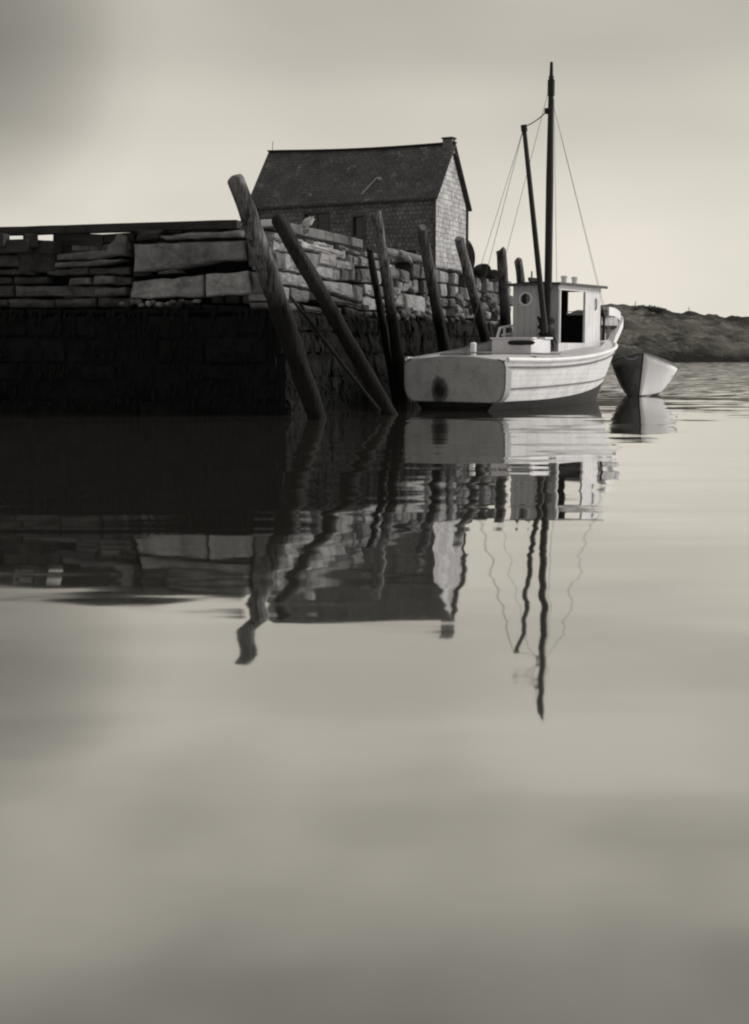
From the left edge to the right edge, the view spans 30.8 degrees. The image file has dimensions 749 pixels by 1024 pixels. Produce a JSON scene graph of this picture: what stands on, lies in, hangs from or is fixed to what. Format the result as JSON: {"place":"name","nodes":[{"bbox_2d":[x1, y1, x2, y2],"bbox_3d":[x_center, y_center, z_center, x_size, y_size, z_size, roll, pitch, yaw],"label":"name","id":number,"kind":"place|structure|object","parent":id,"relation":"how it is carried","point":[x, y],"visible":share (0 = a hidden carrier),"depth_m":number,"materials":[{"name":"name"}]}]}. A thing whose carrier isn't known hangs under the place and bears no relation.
{"place":"outdoors","nodes":[
{"label":"outdoors","id":0,"kind":"place"},
{"bbox_2d":[0,362,748,1023],"bbox_3d":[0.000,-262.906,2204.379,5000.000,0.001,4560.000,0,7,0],"label":"water","id":1,"kind":"structure","parent":0,"point":[412,712],"depth_m":5.63,"materials":[{"name":"grey liquid"}]},
{"bbox_2d":[0,220,512,414],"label":"granite wharf","id":2,"kind":"structure","parent":1,"relation":"in","point":[159,318],"depth_m":31.82,"materials":[{"name":"stone"}]},
{"bbox_2d":[261,219,272,226],"bbox_3d":[-2.477,-6.689,31.628,0.334,0.224,0.200,0,7,0],"label":"white box","id":3,"kind":"object","parent":2,"relation":"on","point":[264,223],"visible":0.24,"depth_m":31.53,"materials":[{"name":"paint"}]},
{"bbox_2d":[265,233,281,243],"bbox_3d":[-2.395,-6.221,30.989,0.726,0.291,0.607,0,7,0],"label":"loose stone","id":4,"kind":"object","parent":2,"relation":"on","point":[271,237],"visible":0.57,"depth_m":30.75,"materials":[{"name":"stone"}]},
{"bbox_2d":[302,226,308,232],"bbox_3d":[-1.719,-6.730,32.426,0.338,0.176,0.321,0,7,0],"label":"loose stone","id":5,"kind":"object","parent":2,"relation":"on","point":[305,229],"visible":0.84,"depth_m":32.33,"materials":[{"name":"stone"}]},
{"bbox_2d":[301,216,314,226],"bbox_3d":[-1.645,-6.890,32.422,0.461,0.333,0.271,0,7,0],"label":"jagged stone","id":6,"kind":"object","parent":5,"relation":"on","point":[308,221],"visible":0.82,"depth_m":32.32,"materials":[{"name":"grey stone"}]},
{"bbox_2d":[251,137,471,271],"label":"shed","id":7,"kind":"structure","parent":2,"relation":"on","point":[406,190],"depth_m":47.33,"materials":[{"name":"grey wood"}]},
{"bbox_2d":[302,211,329,231],"bbox_3d":[-2.021,-10.149,47.635,1.047,0.756,0.566,0,7,4],"label":"window","id":8,"kind":"structure","parent":7,"relation":"in","point":[322,218],"depth_m":47.60,"materials":[{"name":"grey glass"}]},
{"bbox_2d":[351,214,365,237],"bbox_3d":[-0.511,-9.858,46.945,0.579,0.798,0.313,3,7,20],"label":"window","id":9,"kind":"structure","parent":7,"relation":"in","point":[358,222],"depth_m":46.93,"materials":[{"name":"black glass"}]},
{"bbox_2d":[389,250,412,264],"bbox_3d":[0.447,-7.600,40.521,1.250,0.466,0.900,-2,7,-15],"label":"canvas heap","id":10,"kind":"object","parent":2,"relation":"on","point":[410,261],"visible":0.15,"depth_m":40.25,"materials":[{"name":"grey fabric"}]},
{"bbox_2d":[406,250,419,254],"bbox_3d":[1.174,-7.818,41.456,0.320,0.330,0.380,2,7,20],"label":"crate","id":11,"kind":"object","parent":2,"relation":"on","point":[415,252],"visible":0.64,"depth_m":41.28,"materials":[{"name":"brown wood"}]},
{"bbox_2d":[468,240,474,268],"bbox_3d":[3.177,-9.469,51.232,0.465,1.707,2.636,-2,7,-20],"label":"skiff","id":12,"kind":"object","parent":2,"relation":"on","point":[471,253],"visible":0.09,"depth_m":50.00,"materials":[{"name":"grey wood"}]},
{"bbox_2d":[473,263,490,276],"bbox_3d":[3.767,-8.468,47.630,0.464,0.464,0.800,-2,7,-14],"label":"barrel","id":13,"kind":"object","parent":2,"relation":"on","point":[479,271],"visible":0.92,"depth_m":47.28,"materials":[{"name":"brown wood"}]},
{"bbox_2d":[486,269,497,278],"bbox_3d":[4.227,-8.558,48.929,0.339,0.339,0.600,-2,7,-20],"label":"barrel","id":14,"kind":"object","parent":2,"relation":"on","point":[493,274],"visible":0.7,"depth_m":48.67,"materials":[{"name":"brown wood"}]},
{"bbox_2d":[227,174,326,418],"bbox_3d":[-1.877,-3.967,28.645,2.821,5.987,0.488,-6,9,-41],"label":"wooden pile","id":15,"kind":"object","parent":1,"relation":"in","point":[283,319],"visible":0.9,"depth_m":28.26,"materials":[{"name":"grey wood"}]},
{"bbox_2d":[271,214,397,414],"bbox_3d":[-0.637,-3.971,30.961,3.403,5.478,0.392,-2,7,-14],"label":"wooden pile","id":16,"kind":"object","parent":1,"relation":"in","point":[303,263],"visible":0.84,"depth_m":30.68,"materials":[{"name":"grey wood"}]},
{"bbox_2d":[289,296,380,412],"bbox_3d":[-0.904,-3.558,30.431,2.599,2.607,0.086,5,8,36],"label":"leaning pole","id":17,"kind":"object","parent":16,"relation":"attached to","point":[349,372],"visible":1,"depth_m":30.35,"materials":[{"name":"grey wood"}]},
{"bbox_2d":[366,246,396,402],"bbox_3d":[0.335,-4.621,37.322,0.285,5.174,1.840,4,8,31],"label":"wooden pile","id":18,"kind":"object","parent":1,"relation":"in","point":[379,308],"visible":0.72,"depth_m":36.97,"materials":[{"name":"grey wood"}]},
{"bbox_2d":[371,211,408,403],"bbox_3d":[0.505,-4.976,36.650,0.366,6.047,2.078,4,8,27],"label":"wooden pile","id":19,"kind":"object","parent":1,"relation":"in","point":[390,309],"visible":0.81,"depth_m":36.32,"materials":[{"name":"grey wood"}]},
{"bbox_2d":[417,224,449,351],"bbox_3d":[2.012,-5.436,40.521,0.409,6.060,2.076,6,9,42],"label":"wooden pile","id":20,"kind":"object","parent":1,"relation":"in","point":[435,302],"visible":0.62,"depth_m":40.00,"materials":[{"name":"grey wood"}]},
{"bbox_2d":[455,237,490,342],"bbox_3d":[3.549,-5.806,43.905,2.479,5.995,0.382,-5,8,-36],"label":"wooden pile","id":21,"kind":"object","parent":1,"relation":"in","point":[473,294],"visible":0.49,"depth_m":43.33,"materials":[{"name":"grey wood"}]},
{"bbox_2d":[496,247,511,336],"bbox_3d":[4.673,-6.277,47.899,0.448,5.961,1.904,3,8,26],"label":"wooden pile","id":22,"kind":"object","parent":1,"relation":"in","point":[503,291],"visible":0.4,"depth_m":47.20,"materials":[{"name":"grey wood"}]},
{"bbox_2d":[404,62,622,410],"bbox_3d":[4.407,-7.395,38.522,4.942,9.509,12.959,2,7,13],"label":"fishing boat","id":23,"kind":"object","parent":1,"relation":"on","point":[550,351],"visible":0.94,"depth_m":35.89,"materials":[{"name":"white paint"}]},
{"bbox_2d":[514,257,524,281],"bbox_3d":[5.901,-6.809,52.460,1.378,5.915,0.459,-4,8,-33],"label":"wooden pile","id":24,"kind":"object","parent":1,"relation":"in","point":[518,262],"visible":0.16,"depth_m":51.73,"materials":[{"name":"grey wood"}]},
{"bbox_2d":[610,352,678,395],"bbox_3d":[8.841,-4.492,44.703,2.231,1.529,3.444,7,8,13],"label":"dinghy","id":25,"kind":"object","parent":1,"relation":"on","point":[644,374],"visible":0.85,"depth_m":43.45,"materials":[{"name":"paint"}]},
{"bbox_2d":[0,0,748,329],"label":"sky","id":26,"kind":"structure","parent":0,"point":[112,111],"materials":[{"name":"grey"}]},
{"bbox_2d":[572,303,748,361],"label":"hill","id":27,"kind":"structure","parent":0,"point":[669,336],"depth_m":173.09,"materials":[{"name":"plant"}]},
{"bbox_2d":[632,305,667,311],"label":"shrub","id":28,"kind":"object","parent":27,"relation":"on","point":[654,308],"visible":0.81,"depth_m":194.30,"materials":[{"name":"grey plant"}]}
]}

